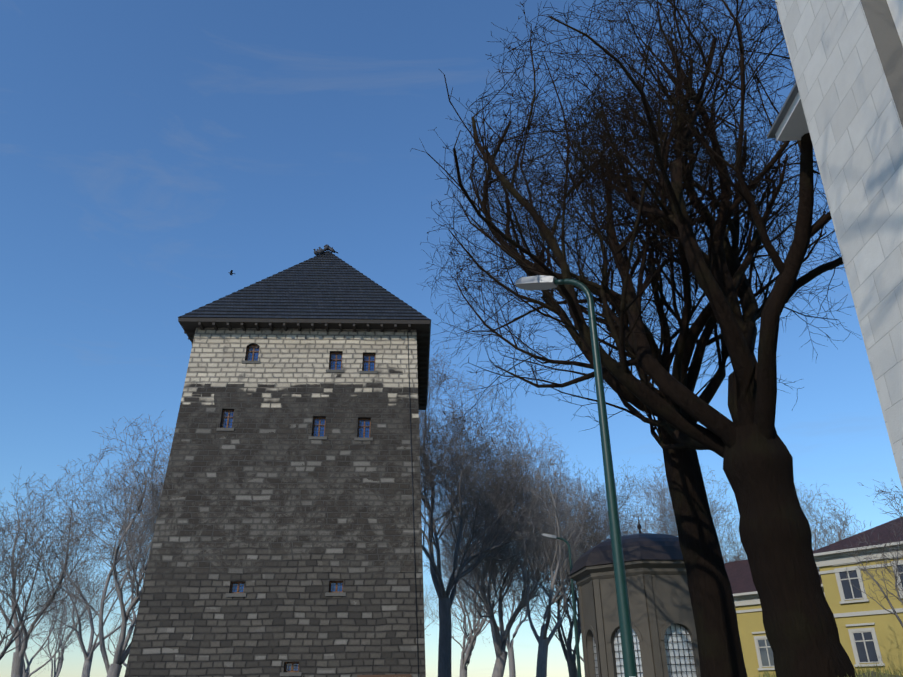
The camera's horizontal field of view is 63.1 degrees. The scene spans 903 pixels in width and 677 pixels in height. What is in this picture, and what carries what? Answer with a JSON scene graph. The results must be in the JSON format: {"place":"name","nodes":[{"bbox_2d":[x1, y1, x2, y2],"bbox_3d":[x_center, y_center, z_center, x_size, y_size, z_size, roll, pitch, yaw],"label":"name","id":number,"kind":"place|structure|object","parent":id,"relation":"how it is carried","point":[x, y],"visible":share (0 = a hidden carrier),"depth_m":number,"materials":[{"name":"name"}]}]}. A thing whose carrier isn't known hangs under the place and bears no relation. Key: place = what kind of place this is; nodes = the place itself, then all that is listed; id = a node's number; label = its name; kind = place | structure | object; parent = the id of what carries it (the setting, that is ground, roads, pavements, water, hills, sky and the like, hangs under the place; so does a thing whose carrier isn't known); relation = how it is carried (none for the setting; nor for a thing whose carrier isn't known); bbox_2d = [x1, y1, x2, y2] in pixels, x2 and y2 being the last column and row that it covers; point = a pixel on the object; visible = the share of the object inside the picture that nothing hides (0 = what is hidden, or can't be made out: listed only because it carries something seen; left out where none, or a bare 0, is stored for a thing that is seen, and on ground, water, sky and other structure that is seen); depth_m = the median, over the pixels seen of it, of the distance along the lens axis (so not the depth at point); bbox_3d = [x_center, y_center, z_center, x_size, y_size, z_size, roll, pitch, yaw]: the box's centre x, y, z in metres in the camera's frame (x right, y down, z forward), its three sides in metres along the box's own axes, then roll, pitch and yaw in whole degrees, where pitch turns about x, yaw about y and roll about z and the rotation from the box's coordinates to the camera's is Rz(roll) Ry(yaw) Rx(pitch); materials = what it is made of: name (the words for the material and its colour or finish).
{"place":"outdoors","nodes":[
{"label":"outdoors","id":0,"kind":"place"},
{"bbox_2d":[184,322,428,676],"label":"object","id":1,"kind":"object","parent":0,"point":[201,326],"visible":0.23,"depth_m":30.08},
{"bbox_2d":[0,0,902,676],"label":"sky","id":2,"kind":"structure","parent":0,"point":[152,152],"materials":[{"name":"blue"}]},
{"bbox_2d":[859,671,902,676],"bbox_3d":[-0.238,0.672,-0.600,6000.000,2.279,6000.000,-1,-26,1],"label":"hedge","id":3,"kind":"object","parent":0,"point":[872,674],"depth_m":11.88,"materials":[{"name":"green plant"}]},
{"bbox_2d":[0,490,26,584],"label":"tree","id":4,"kind":"object","parent":3,"relation":"on","point":[9,535],"visible":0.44,"depth_m":43.57,"materials":[{"name":"grey plant"}]},
{"bbox_2d":[0,506,80,659],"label":"tree","id":5,"kind":"object","parent":3,"relation":"on","point":[11,640],"visible":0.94,"depth_m":33.61,"materials":[{"name":"grey plant"}]},
{"bbox_2d":[0,542,99,676],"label":"tree","id":6,"kind":"object","parent":3,"relation":"on","point":[26,672],"visible":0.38,"depth_m":64.26,"materials":[{"name":"grey plant"}]},
{"bbox_2d":[0,445,131,676],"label":"tree","id":7,"kind":"object","parent":3,"relation":"on","point":[17,662],"visible":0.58,"depth_m":38.11,"materials":[{"name":"grey plant"}]},
{"bbox_2d":[26,570,116,676],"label":"tree","id":8,"kind":"object","parent":3,"relation":"on","point":[60,658],"visible":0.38,"depth_m":91.02,"materials":[{"name":"grey plant"}]},
{"bbox_2d":[26,512,146,676],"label":"tree","id":9,"kind":"object","parent":3,"relation":"on","point":[88,654],"visible":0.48,"depth_m":51.42,"materials":[{"name":"grey plant"}]},
{"bbox_2d":[4,409,174,676],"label":"tree","id":10,"kind":"object","parent":3,"relation":"on","point":[121,654],"visible":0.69,"depth_m":36.05,"materials":[{"name":"grey plant"}]},
{"bbox_2d":[105,614,134,666],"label":"tree","id":11,"kind":"object","parent":3,"relation":"on","point":[124,663],"visible":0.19,"depth_m":111.44,"materials":[{"name":"grey plant"}]},
{"bbox_2d":[106,475,162,603],"bbox_3d":[-23.315,21.162,62.934,11.814,22.348,14.039,-1,-26,1],"label":"tree","id":12,"kind":"object","parent":3,"relation":"on","point":[129,573],"visible":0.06,"depth_m":61.25,"materials":[{"name":"grey plant"}]},
{"bbox_2d":[124,328,425,676],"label":"tower walls","id":13,"kind":"structure","parent":3,"relation":"on","point":[276,510],"depth_m":26.65,"materials":[{"name":"grey stone"}]},
{"bbox_2d":[216,345,377,675],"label":"tower windows","id":14,"kind":"structure","parent":13,"relation":"in","point":[335,587],"depth_m":28.50,"materials":[{"name":"grey glass"}]},
{"bbox_2d":[178,251,430,409],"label":"tower roof","id":15,"kind":"structure","parent":13,"relation":"on","point":[330,289],"depth_m":31.23,"materials":[{"name":"grey tile"}]},
{"bbox_2d":[423,579,438,634],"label":"tree","id":16,"kind":"object","parent":3,"relation":"on","point":[428,599],"visible":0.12,"depth_m":111.94,"materials":[{"name":"grey plant"}]},
{"bbox_2d":[424,508,523,676],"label":"tree","id":17,"kind":"object","parent":3,"relation":"on","point":[467,650],"visible":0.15,"depth_m":66.53,"materials":[{"name":"grey plant"}]},
{"bbox_2d":[419,341,547,676],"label":"tree","id":18,"kind":"object","parent":3,"relation":"on","point":[427,478],"visible":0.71,"depth_m":45.99,"materials":[{"name":"brown plant"}]},
{"bbox_2d":[421,418,591,676],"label":"tree","id":19,"kind":"object","parent":3,"relation":"on","point":[500,637],"visible":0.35,"depth_m":52.37,"materials":[{"name":"grey plant"}]},
{"bbox_2d":[462,542,555,676],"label":"tree","id":20,"kind":"object","parent":3,"relation":"on","point":[512,671],"visible":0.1,"depth_m":91.73,"materials":[{"name":"grey plant"}]},
{"bbox_2d":[467,446,601,676],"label":"tree","id":21,"kind":"object","parent":3,"relation":"on","point":[543,640],"visible":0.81,"depth_m":46.61,"materials":[{"name":"grey plant"}]},
{"bbox_2d":[530,553,583,661],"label":"tree","id":22,"kind":"object","parent":3,"relation":"on","point":[581,658],"visible":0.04,"depth_m":101.03,"materials":[{"name":"grey plant"}]},
{"bbox_2d":[541,533,581,676],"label":"street lamp","id":23,"kind":"object","parent":3,"relation":"on","point":[550,536],"visible":1,"depth_m":36.00,"materials":[{"name":"green metal"}]},
{"bbox_2d":[494,452,636,676],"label":"tree","id":24,"kind":"object","parent":3,"relation":"on","point":[570,657],"visible":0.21,"depth_m":57.05,"materials":[{"name":"grey plant"}]},
{"bbox_2d":[515,275,637,676],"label":"street lamp","id":25,"kind":"object","parent":3,"relation":"on","point":[540,282],"visible":1,"depth_m":11.56,"materials":[{"name":"green metal"}]},
{"bbox_2d":[573,459,673,553],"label":"tree","id":26,"kind":"object","parent":3,"relation":"on","point":[622,500],"visible":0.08,"depth_m":72.34,"materials":[{"name":"grey plant"}]},
{"bbox_2d":[412,51,843,676],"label":"tree","id":27,"kind":"object","parent":3,"relation":"on","point":[714,619],"visible":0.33,"depth_m":18.86,"materials":[{"name":"brown plant"}]},
{"bbox_2d":[569,517,700,676],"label":"mausoleum","id":28,"kind":"structure","parent":3,"relation":"on","point":[658,589],"depth_m":25.74,"materials":[{"name":"stone"}]},
{"bbox_2d":[592,624,696,676],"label":"windows","id":29,"kind":"structure","parent":28,"relation":"in","point":[679,653],"depth_m":25.01,"materials":[{"name":"glass"}]},
{"bbox_2d":[427,0,857,676],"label":"tree","id":30,"kind":"object","parent":3,"relation":"on","point":[753,452],"visible":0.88,"depth_m":14.46,"materials":[{"name":"brown plant"}]},
{"bbox_2d":[619,459,746,562],"bbox_3d":[19.184,18.749,56.581,13.107,20.138,12.468,-1,-26,1],"label":"tree","id":31,"kind":"object","parent":3,"relation":"on","point":[673,526],"visible":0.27,"depth_m":58.17,"materials":[{"name":"grey plant"}]},
{"bbox_2d":[724,517,902,676],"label":"yellow building","id":32,"kind":"structure","parent":3,"relation":"on","point":[870,631],"depth_m":40.67,"materials":[{"name":"paint"}]},
{"bbox_2d":[794,482,859,568],"bbox_3d":[24.924,17.212,49.678,7.910,16.716,9.565,-1,-26,1],"label":"tree","id":33,"kind":"object","parent":3,"relation":"on","point":[840,535],"visible":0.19,"depth_m":49.61,"materials":[{"name":"grey plant"}]},
{"bbox_2d":[756,662,902,676],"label":"grass tufts","id":34,"kind":"object","parent":3,"relation":"on","point":[858,671],"visible":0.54,"depth_m":12.10,"materials":[{"name":"brown plant"}]},
{"bbox_2d":[767,0,902,489],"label":"building","id":35,"kind":"structure","parent":3,"relation":"on","point":[843,105],"depth_m":9.15,"materials":[{"name":"paint"}]},
{"bbox_2d":[830,479,902,626],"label":"tree","id":36,"kind":"object","parent":3,"relation":"on","point":[882,578],"visible":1,"depth_m":33.40,"materials":[{"name":"brown plant"}]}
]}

